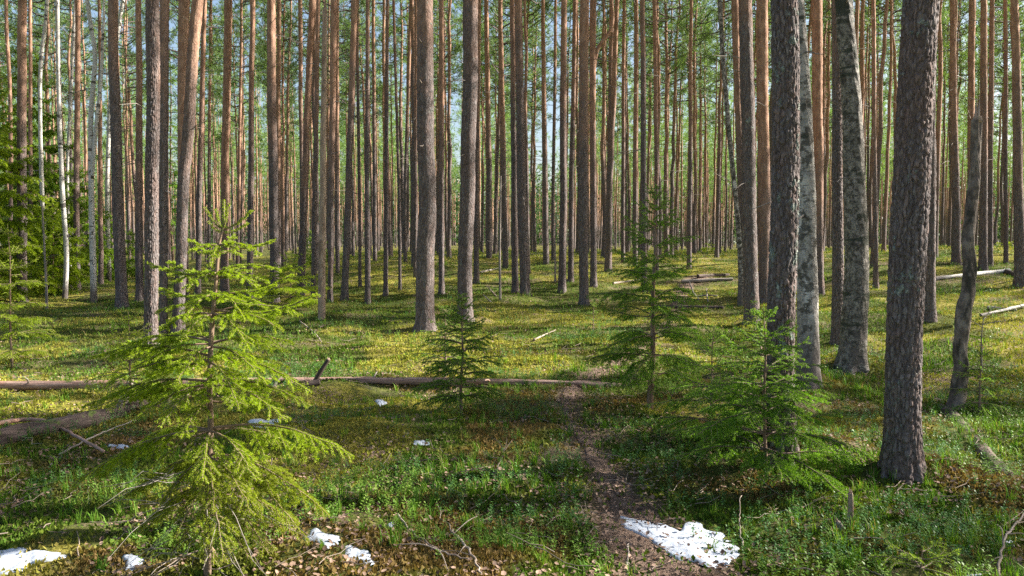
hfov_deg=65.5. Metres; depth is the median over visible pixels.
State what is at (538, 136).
sky
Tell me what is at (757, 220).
pine tree
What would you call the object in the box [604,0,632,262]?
pine tree
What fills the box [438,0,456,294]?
pine tree
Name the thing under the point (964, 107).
pine tree
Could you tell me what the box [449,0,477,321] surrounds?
pine tree
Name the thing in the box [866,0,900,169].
pine tree
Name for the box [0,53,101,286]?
spruce tree
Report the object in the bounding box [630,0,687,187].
pine tree
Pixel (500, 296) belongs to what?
sapling
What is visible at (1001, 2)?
pine tree
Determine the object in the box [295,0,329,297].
pine tree
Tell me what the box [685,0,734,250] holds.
pine tree
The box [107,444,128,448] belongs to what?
snow patch
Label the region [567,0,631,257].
pine tree
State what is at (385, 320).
young spruce
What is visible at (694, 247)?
pine tree
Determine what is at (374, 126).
pine tree
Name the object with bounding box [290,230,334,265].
spruce tree
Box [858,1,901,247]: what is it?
pine tree
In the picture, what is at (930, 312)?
pine tree
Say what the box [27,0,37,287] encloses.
pine tree
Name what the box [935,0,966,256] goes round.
pine tree
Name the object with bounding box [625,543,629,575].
fallen stick
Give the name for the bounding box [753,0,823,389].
birch tree
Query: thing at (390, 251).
pine tree
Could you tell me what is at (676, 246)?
pine tree
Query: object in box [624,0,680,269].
pine tree
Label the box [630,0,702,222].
pine tree
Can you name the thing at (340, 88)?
pine tree
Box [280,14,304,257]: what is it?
pine tree
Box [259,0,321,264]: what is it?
pine tree
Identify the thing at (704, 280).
fallen log
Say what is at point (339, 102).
pine tree
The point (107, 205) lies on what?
birch tree
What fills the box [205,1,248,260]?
pine tree
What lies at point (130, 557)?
snow patch
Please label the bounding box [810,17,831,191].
pine tree
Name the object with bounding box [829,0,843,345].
pine tree
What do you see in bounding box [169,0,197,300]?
pine tree
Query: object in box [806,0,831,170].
pine tree
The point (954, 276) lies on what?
fallen log
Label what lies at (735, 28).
pine tree
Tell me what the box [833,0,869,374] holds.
birch tree
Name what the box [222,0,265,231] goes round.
pine tree
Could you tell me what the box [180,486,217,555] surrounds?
stick
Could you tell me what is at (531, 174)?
pine tree
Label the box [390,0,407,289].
pine tree
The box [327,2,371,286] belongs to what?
pine tree
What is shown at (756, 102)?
pine tree
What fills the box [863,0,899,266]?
pine tree
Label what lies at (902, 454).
pine tree
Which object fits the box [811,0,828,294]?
pine tree
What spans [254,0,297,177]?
pine tree
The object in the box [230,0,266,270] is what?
pine tree
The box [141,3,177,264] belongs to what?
pine tree
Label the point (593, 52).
pine tree
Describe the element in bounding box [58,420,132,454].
fallen stick
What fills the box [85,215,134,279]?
spruce tree
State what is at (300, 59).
pine tree
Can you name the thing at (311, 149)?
pine tree
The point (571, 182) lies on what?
pine tree
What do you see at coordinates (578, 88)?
pine tree
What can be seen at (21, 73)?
pine tree
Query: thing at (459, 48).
pine tree
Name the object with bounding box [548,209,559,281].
sapling
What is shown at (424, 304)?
pine tree
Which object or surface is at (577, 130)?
pine tree
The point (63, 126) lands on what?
pine tree
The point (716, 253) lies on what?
pine tree
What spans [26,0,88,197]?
pine tree
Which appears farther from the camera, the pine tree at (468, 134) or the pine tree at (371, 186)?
the pine tree at (371, 186)
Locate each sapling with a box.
[34,205,57,308]
[492,176,512,299]
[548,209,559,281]
[972,305,1006,373]
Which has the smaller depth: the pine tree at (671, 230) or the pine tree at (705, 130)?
the pine tree at (671, 230)
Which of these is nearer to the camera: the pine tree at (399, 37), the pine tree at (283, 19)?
the pine tree at (283, 19)
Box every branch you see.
[0,417,104,452]
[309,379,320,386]
[313,357,329,379]
[612,280,637,283]
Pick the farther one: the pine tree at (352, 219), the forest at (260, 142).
the forest at (260, 142)
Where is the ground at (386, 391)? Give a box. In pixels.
[0,243,1023,575]
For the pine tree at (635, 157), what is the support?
on the ground at (386, 391)
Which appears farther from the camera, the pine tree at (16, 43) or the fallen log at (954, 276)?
the pine tree at (16, 43)
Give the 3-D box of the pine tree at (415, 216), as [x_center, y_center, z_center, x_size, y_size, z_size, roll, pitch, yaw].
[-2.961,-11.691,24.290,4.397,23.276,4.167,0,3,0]
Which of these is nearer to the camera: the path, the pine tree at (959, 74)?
the path
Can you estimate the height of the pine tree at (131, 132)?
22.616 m
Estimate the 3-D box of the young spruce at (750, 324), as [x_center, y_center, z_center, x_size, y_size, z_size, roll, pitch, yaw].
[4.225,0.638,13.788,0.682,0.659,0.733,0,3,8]
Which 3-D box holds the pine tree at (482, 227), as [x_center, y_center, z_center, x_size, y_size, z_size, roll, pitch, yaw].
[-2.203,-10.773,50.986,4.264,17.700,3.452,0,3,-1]
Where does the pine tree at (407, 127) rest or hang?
on the ground at (386, 391)
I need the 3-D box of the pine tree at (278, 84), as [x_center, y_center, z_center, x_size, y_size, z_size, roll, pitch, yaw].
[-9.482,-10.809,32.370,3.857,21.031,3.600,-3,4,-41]
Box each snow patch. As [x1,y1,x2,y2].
[0,547,66,574]
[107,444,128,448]
[122,554,143,570]
[249,419,278,428]
[304,528,339,548]
[343,545,374,565]
[375,399,386,405]
[413,440,429,444]
[620,516,739,567]
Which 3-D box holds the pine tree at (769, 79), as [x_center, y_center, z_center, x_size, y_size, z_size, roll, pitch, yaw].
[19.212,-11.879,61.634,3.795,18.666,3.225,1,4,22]
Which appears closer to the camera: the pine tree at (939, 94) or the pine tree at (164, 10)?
the pine tree at (164, 10)
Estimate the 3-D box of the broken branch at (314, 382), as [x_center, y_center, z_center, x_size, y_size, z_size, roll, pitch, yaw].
[-2.241,1.088,9.040,0.130,0.100,0.087,-1,3,-9]
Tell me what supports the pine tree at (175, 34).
on the ground at (386, 391)
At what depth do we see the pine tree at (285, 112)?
57.26 m
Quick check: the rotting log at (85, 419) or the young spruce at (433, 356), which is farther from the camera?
the young spruce at (433, 356)
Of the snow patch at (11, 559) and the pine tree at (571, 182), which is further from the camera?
the pine tree at (571, 182)
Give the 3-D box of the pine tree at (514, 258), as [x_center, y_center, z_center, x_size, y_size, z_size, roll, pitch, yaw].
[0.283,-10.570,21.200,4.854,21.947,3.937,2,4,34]
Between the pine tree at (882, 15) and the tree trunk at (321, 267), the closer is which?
the tree trunk at (321, 267)
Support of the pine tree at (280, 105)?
on the ground at (386, 391)
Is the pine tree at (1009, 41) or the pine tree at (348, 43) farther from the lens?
the pine tree at (348, 43)
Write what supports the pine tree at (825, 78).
on the ground at (386, 391)
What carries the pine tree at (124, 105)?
on the ground at (386, 391)
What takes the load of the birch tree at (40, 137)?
on the ground at (386, 391)
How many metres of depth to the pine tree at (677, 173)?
58.59 m
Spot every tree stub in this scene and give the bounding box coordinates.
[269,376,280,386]
[846,487,853,527]
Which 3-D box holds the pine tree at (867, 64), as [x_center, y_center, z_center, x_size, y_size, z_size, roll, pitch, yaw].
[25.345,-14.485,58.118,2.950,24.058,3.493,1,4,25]
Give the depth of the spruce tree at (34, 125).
29.56 m
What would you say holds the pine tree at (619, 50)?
on the ground at (386, 391)
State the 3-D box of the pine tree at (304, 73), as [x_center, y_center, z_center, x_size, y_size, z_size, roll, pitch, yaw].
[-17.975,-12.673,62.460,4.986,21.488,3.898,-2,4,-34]
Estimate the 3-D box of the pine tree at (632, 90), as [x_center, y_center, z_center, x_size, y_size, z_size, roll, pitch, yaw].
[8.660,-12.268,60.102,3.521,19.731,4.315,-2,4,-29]
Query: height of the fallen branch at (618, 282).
0.119 m
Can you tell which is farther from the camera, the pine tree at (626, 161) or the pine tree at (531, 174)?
the pine tree at (531, 174)
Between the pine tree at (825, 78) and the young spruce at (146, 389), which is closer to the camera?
the young spruce at (146, 389)
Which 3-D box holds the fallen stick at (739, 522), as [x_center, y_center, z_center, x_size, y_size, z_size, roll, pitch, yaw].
[1.340,1.363,4.656,0.025,0.190,0.387,1,3,14]
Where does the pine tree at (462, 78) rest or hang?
on the ground at (386, 391)
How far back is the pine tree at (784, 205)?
5.76 m
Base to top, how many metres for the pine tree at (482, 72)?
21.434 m
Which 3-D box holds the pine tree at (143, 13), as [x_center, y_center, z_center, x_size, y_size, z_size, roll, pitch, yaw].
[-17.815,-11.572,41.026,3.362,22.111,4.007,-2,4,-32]
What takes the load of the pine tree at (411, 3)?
on the ground at (386, 391)
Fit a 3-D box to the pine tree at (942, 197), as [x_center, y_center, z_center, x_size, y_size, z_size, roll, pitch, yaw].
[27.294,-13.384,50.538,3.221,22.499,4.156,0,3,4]
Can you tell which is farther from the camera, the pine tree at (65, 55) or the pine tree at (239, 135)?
the pine tree at (65, 55)
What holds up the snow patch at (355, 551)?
on the ground at (386, 391)
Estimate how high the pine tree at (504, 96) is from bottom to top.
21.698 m
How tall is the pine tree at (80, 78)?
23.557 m
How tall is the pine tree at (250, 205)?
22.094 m
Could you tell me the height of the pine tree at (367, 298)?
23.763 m
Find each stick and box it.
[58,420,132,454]
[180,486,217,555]
[299,320,321,342]
[397,513,468,570]
[450,516,481,573]
[490,437,510,476]
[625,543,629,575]
[643,516,664,525]
[689,281,717,299]
[739,495,743,544]
[989,512,1023,575]
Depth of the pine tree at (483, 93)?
53.48 m
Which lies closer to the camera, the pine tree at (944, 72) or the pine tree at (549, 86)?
the pine tree at (944, 72)
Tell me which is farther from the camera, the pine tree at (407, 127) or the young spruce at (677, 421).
the pine tree at (407, 127)
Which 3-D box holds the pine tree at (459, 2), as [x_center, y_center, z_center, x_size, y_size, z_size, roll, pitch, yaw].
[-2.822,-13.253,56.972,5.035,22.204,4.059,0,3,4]
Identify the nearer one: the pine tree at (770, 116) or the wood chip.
the wood chip
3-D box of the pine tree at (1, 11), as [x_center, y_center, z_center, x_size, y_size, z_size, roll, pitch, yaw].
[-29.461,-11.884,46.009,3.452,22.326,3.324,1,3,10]
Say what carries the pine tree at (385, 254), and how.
on the ground at (386, 391)
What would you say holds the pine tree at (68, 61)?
on the ground at (386, 391)
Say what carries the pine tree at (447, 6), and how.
on the ground at (386, 391)
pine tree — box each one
[0,0,15,118]
[0,0,39,301]
[0,0,49,156]
[0,0,97,258]
[0,2,27,244]
[0,3,16,186]
[0,3,35,184]
[0,3,62,143]
[1,0,12,285]
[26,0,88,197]
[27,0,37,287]
[32,0,87,196]
[32,0,95,234]
[36,0,104,265]
[42,0,128,264]
[49,0,107,184]
[63,0,93,290]
[66,0,159,197]
[70,0,110,283]
[85,0,142,308]
[86,3,144,195]
[94,0,172,266]
[95,0,145,210]
[96,0,145,258]
[102,1,146,231]
[119,0,187,332]
[122,0,143,301]
[141,0,177,267]
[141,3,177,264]
[142,0,159,347]
[142,0,249,273]
[159,0,236,205]
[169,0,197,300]
[169,31,232,261]
[170,0,211,332]
[172,0,223,222]
[174,0,223,293]
[190,0,230,269]
[205,0,266,199]
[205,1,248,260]
[206,0,249,243]
[206,0,275,269]
[209,0,234,291]
[220,0,265,297]
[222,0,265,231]
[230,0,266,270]
[239,0,289,239]
[244,0,307,266]
[245,24,297,214]
[247,0,297,302]
[248,2,287,186]
[249,1,297,206]
[254,0,294,270]
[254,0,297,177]
[257,0,305,167]
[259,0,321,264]
[275,0,346,187]
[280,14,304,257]
[281,0,321,192]
[284,0,321,205]
[285,0,364,254]
[292,0,375,263]
[294,0,329,298]
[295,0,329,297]
[295,0,341,272]
[303,5,345,243]
[305,0,360,228]
[314,0,348,301]
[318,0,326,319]
[319,0,334,261]
[319,0,381,255]
[320,1,362,201]
[327,0,363,272]
[327,0,365,167]
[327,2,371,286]
[334,0,381,300]
[339,0,382,255]
[339,0,387,304]
[339,8,380,254]
[341,1,391,242]
[355,1,394,190]
[360,0,391,260]
[360,0,408,252]
[362,0,406,256]
[370,0,405,247]
[375,0,408,252]
[375,0,409,251]
[382,0,407,295]
[389,1,437,251]
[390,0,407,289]
[390,0,417,266]
[392,2,411,261]
[398,74,444,133]
[405,1,461,250]
[406,1,462,251]
[411,0,436,332]
[412,0,438,277]
[433,0,462,162]
[433,1,453,127]
[433,1,462,253]
[433,3,462,248]
[436,0,459,258]
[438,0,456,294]
[445,0,505,195]
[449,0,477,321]
[451,15,493,162]
[453,6,507,252]
[458,18,497,249]
[462,0,538,253]
[473,0,495,283]
[479,2,505,251]
[480,0,499,257]
[480,0,510,267]
[480,0,523,238]
[480,0,530,250]
[482,1,524,250]
[482,3,509,250]
[488,0,559,256]
[491,1,550,250]
[492,0,542,293]
[494,0,542,295]
[496,0,542,272]
[502,0,560,170]
[506,0,557,250]
[508,3,568,252]
[527,22,559,208]
[528,0,567,191]
[530,0,558,264]
[537,0,571,260]
[538,27,578,250]
[539,0,598,163]
[552,0,618,252]
[556,0,569,293]
[557,9,600,203]
[559,4,600,159]
[561,0,596,305]
[567,0,588,221]
[567,0,599,282]
[567,0,621,252]
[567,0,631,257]
[567,0,638,173]
[576,0,616,287]
[588,0,646,271]
[596,0,647,251]
[596,2,633,183]
[596,3,639,197]
[596,19,621,160]
[598,10,646,191]
[600,0,622,195]
[600,0,639,252]
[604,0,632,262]
[608,0,672,292]
[619,0,674,252]
[620,0,652,265]
[621,0,689,254]
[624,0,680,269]
[628,2,673,250]
[629,5,675,220]
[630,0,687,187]
[630,0,699,253]
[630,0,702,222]
[638,0,717,253]
[651,0,702,250]
[659,0,716,250]
[664,0,709,210]
[664,0,728,254]
[673,0,719,251]
[677,0,721,247]
[680,0,707,269]
[682,2,719,249]
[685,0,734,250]
[686,0,729,250]
[693,0,735,257]
[699,0,770,251]
[700,0,753,252]
[711,0,769,325]
[713,6,771,91]
[714,1,771,192]
[716,0,770,299]
[724,0,771,248]
[725,2,770,180]
[731,5,770,142]
[752,0,810,212]
[752,7,770,187]
[753,0,770,303]
[754,25,770,117]
[766,0,799,466]
[768,0,827,72]
[768,1,830,81]
[804,1,867,166]
[805,0,831,166]
[805,0,831,182]
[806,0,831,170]
[809,0,831,251]
[809,28,831,176]
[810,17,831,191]
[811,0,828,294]
[811,35,831,158]
[827,0,894,148]
[827,0,894,150]
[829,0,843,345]
[853,0,899,224]
[854,0,881,112]
[854,0,901,251]
[854,1,889,182]
[854,1,898,143]
[858,1,901,159]
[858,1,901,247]
[859,2,900,179]
[862,0,880,288]
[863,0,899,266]
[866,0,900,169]
[877,0,939,485]
[879,0,949,91]
[883,0,967,99]
[886,1,949,86]
[923,62,937,322]
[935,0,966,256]
[935,0,995,219]
[936,0,967,246]
[936,0,979,231]
[936,0,994,246]
[937,0,966,264]
[940,1,962,181]
[944,0,967,248]
[947,0,975,186]
[953,0,992,270]
[959,0,1022,110]
[968,0,1023,159]
[975,0,1023,245]
[976,0,1011,263]
[976,4,1023,246]
[977,0,1023,240]
[977,0,1023,246]
[986,0,1023,286]
[988,0,1002,266]
[994,0,1023,98]
[999,7,1023,81]
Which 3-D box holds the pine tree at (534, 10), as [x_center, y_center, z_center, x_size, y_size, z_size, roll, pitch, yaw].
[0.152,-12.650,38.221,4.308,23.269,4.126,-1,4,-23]
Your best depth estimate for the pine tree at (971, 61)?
23.73 m
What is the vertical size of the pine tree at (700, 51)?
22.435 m
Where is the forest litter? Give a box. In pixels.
[0,327,1023,575]
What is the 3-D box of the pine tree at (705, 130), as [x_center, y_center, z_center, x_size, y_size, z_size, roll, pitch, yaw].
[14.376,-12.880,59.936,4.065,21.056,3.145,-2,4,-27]
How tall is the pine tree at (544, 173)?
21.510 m
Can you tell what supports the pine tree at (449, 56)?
on the ground at (386, 391)
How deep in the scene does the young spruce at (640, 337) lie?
7.88 m
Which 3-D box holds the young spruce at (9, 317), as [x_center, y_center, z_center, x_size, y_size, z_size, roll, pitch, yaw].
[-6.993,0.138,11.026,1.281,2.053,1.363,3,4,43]
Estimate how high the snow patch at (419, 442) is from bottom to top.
0.041 m
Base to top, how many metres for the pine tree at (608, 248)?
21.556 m
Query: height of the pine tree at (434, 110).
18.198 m
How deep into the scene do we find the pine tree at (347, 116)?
58.05 m
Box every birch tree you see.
[27,0,55,293]
[45,0,80,298]
[48,0,98,287]
[58,0,105,302]
[104,0,132,280]
[699,0,743,305]
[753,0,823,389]
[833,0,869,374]
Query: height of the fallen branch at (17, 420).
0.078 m
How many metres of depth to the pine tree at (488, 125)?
32.56 m
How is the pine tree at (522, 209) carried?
on the ground at (386, 391)
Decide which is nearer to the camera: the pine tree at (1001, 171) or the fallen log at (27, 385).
the fallen log at (27, 385)
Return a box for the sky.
[0,0,1023,242]
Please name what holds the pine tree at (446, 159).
on the ground at (386, 391)
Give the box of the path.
[558,277,705,575]
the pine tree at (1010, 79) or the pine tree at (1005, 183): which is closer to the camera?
the pine tree at (1005, 183)
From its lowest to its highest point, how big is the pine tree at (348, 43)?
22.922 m
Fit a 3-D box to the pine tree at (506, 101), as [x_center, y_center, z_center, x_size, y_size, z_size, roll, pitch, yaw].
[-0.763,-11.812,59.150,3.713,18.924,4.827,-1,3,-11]
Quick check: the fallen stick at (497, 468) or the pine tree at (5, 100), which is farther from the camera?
the pine tree at (5, 100)
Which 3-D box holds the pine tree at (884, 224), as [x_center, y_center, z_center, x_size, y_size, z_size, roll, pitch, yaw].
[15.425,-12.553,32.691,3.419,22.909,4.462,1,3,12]
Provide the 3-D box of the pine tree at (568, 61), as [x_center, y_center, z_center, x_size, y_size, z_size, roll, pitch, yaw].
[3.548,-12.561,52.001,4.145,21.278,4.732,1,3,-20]
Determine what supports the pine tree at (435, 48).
on the ground at (386, 391)
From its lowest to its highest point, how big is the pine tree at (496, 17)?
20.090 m
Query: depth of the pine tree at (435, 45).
59.30 m
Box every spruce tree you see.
[0,28,58,277]
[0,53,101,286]
[0,75,56,301]
[5,197,97,295]
[48,165,113,283]
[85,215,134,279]
[104,229,144,278]
[168,37,189,261]
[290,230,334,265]
[700,243,714,251]
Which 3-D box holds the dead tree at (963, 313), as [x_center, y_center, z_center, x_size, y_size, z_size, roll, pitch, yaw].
[4.504,-0.240,7.920,0.273,3.273,0.213,0,3,0]
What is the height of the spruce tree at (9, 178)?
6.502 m
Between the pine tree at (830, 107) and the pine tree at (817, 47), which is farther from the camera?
the pine tree at (830, 107)
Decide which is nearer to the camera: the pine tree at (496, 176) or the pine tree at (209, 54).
the pine tree at (209, 54)
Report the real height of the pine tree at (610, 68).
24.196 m
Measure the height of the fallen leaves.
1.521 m
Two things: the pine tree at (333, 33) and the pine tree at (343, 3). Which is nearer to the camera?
the pine tree at (333, 33)
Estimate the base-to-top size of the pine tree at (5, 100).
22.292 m
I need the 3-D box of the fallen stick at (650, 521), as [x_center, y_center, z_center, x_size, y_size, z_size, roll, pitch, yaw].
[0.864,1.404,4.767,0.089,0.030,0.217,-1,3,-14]
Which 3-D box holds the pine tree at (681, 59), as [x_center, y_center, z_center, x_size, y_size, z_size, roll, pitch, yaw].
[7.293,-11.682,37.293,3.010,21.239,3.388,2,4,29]
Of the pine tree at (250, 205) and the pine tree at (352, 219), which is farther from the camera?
the pine tree at (352, 219)
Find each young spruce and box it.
[0,224,65,367]
[69,199,354,575]
[84,310,177,412]
[241,249,329,307]
[382,312,400,323]
[405,305,474,377]
[410,293,506,414]
[581,182,712,409]
[582,301,606,332]
[645,325,762,458]
[669,304,876,509]
[736,307,766,339]
[740,299,766,330]
[867,537,960,575]
[941,349,1017,418]
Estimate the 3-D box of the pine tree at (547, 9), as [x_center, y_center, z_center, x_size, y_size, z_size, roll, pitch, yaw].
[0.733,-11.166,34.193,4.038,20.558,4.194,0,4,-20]
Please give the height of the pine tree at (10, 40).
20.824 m
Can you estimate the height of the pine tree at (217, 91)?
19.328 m
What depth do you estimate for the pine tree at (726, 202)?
50.84 m
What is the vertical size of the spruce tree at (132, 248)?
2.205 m
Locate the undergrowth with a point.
(708, 497)
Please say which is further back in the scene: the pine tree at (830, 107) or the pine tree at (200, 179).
the pine tree at (830, 107)
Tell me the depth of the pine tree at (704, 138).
63.20 m
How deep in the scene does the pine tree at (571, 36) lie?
53.75 m
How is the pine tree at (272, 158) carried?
on the ground at (386, 391)
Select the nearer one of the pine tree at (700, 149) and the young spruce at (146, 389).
the young spruce at (146, 389)
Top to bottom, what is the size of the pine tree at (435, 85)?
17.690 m
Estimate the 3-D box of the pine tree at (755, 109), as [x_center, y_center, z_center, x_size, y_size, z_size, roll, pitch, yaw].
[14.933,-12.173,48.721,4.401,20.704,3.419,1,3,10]
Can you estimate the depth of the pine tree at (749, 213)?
15.98 m
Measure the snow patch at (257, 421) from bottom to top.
0.065 m
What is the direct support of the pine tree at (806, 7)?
on the ground at (386, 391)
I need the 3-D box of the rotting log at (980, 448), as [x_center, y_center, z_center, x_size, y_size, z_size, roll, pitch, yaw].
[4.033,1.347,7.056,0.170,0.393,4.772,1,3,20]
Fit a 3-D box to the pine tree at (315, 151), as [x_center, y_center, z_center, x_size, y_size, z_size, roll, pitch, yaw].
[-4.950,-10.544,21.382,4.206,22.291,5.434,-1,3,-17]
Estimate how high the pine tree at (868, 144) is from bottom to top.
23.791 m
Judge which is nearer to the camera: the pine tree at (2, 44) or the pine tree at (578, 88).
the pine tree at (2, 44)
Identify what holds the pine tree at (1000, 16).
on the ground at (386, 391)
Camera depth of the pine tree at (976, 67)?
49.42 m
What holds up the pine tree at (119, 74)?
on the ground at (386, 391)
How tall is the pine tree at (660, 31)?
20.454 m
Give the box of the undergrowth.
[0,243,1023,575]
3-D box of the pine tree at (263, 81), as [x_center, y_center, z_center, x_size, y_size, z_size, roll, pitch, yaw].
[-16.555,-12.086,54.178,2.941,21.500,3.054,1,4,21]
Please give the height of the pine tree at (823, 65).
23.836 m
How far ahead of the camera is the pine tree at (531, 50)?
53.14 m
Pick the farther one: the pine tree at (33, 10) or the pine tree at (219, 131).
the pine tree at (219, 131)
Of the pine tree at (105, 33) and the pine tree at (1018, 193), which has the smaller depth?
the pine tree at (1018, 193)
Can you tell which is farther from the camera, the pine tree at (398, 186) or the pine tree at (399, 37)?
the pine tree at (399, 37)
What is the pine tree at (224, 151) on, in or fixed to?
on the ground at (386, 391)
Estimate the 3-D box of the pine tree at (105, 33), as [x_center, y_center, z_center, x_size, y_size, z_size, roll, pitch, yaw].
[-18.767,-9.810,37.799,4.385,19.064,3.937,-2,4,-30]
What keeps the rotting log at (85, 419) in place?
on the ground at (386, 391)
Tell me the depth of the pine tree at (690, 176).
28.79 m
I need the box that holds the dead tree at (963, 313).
[946,97,982,410]
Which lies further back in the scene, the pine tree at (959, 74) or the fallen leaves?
the pine tree at (959, 74)
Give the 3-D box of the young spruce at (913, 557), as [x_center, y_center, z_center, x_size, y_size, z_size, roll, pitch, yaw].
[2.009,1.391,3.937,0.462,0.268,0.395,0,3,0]
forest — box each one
[0,0,1023,259]
[0,130,1023,246]
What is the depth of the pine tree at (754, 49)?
38.22 m
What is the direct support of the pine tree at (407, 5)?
on the ground at (386, 391)
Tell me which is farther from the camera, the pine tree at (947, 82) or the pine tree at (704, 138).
the pine tree at (704, 138)
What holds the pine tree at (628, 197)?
on the ground at (386, 391)
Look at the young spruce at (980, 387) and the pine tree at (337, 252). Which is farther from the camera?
the pine tree at (337, 252)
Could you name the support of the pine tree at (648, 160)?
on the ground at (386, 391)
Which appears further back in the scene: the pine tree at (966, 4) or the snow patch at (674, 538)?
the pine tree at (966, 4)
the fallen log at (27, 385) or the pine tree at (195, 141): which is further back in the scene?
the pine tree at (195, 141)
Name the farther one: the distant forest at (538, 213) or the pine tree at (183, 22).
the distant forest at (538, 213)
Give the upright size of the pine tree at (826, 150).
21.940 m
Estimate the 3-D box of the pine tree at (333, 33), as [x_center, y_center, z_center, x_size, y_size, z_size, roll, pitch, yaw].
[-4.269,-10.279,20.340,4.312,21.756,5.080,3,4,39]
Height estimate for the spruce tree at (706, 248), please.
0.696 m
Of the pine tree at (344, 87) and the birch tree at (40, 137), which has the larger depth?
the pine tree at (344, 87)
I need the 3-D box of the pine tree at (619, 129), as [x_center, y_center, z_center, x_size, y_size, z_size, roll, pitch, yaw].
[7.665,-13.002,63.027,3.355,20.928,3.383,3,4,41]
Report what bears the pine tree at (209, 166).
on the ground at (386, 391)
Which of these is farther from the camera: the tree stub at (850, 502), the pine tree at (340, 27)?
the pine tree at (340, 27)
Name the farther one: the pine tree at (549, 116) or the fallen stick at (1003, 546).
the pine tree at (549, 116)
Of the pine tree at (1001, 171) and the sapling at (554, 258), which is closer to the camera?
the sapling at (554, 258)
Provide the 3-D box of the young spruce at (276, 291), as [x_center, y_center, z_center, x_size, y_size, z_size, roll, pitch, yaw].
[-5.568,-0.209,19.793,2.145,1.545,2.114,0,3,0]
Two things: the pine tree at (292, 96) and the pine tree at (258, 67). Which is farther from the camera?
the pine tree at (292, 96)
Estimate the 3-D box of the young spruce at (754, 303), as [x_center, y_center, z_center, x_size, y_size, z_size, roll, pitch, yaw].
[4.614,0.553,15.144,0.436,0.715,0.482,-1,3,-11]
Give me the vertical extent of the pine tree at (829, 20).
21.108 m
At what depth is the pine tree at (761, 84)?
19.61 m
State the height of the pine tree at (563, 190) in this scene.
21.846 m
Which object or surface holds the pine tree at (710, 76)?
on the ground at (386, 391)
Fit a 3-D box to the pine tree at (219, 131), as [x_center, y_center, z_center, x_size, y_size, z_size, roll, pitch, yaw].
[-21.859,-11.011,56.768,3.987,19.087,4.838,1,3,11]
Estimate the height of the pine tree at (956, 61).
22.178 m
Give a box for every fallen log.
[0,371,620,390]
[659,305,723,308]
[681,278,732,282]
[696,273,729,277]
[936,268,1010,280]
[987,306,1016,310]
[1004,269,1013,275]
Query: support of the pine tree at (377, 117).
on the ground at (386, 391)
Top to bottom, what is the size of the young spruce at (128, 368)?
1.026 m
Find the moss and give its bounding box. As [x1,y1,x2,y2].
[0,245,1023,575]
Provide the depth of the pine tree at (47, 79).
32.69 m
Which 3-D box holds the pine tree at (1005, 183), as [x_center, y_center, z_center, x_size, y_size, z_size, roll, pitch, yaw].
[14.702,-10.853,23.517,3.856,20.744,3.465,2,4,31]
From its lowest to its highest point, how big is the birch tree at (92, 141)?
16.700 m
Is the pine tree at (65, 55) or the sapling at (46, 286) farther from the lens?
the pine tree at (65, 55)
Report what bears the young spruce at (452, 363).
on the ground at (386, 391)
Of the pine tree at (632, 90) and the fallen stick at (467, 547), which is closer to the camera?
the fallen stick at (467, 547)
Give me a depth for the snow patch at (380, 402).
8.56 m
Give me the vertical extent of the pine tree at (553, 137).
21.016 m
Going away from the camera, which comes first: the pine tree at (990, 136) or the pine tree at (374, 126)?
the pine tree at (990, 136)
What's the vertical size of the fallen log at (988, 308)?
0.075 m
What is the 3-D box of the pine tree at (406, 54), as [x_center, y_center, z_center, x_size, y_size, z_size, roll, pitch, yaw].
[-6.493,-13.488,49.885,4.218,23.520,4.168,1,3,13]
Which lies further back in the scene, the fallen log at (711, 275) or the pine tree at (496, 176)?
the pine tree at (496, 176)
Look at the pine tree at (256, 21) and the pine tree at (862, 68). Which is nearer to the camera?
the pine tree at (862, 68)
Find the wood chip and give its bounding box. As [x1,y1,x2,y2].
[833,516,842,530]
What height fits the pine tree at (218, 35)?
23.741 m
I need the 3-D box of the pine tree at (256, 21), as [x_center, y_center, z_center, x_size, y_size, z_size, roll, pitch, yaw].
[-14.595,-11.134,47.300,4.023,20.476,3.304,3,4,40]
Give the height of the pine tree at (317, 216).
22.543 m
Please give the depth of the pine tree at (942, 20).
38.51 m
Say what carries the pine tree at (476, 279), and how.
on the ground at (386, 391)
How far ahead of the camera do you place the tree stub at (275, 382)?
8.95 m
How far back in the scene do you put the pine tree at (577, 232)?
46.67 m
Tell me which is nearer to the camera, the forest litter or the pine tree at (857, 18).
the forest litter
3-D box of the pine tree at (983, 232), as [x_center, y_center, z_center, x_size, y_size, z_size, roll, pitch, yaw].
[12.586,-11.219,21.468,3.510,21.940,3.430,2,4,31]
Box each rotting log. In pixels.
[0,395,173,445]
[927,396,1012,475]
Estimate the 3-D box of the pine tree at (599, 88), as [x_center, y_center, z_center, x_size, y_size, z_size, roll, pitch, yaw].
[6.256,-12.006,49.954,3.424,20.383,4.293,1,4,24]
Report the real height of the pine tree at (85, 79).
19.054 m
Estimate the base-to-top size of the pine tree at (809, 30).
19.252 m
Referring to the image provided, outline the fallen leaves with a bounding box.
[0,256,1023,575]
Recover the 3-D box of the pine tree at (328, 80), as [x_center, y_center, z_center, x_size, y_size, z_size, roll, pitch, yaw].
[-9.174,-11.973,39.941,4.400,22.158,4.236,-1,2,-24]
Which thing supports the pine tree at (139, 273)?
on the ground at (386, 391)
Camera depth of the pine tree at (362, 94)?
42.04 m
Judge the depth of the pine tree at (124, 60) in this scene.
45.37 m
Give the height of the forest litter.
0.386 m
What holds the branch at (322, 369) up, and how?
on the ground at (386, 391)
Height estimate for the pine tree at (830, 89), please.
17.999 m

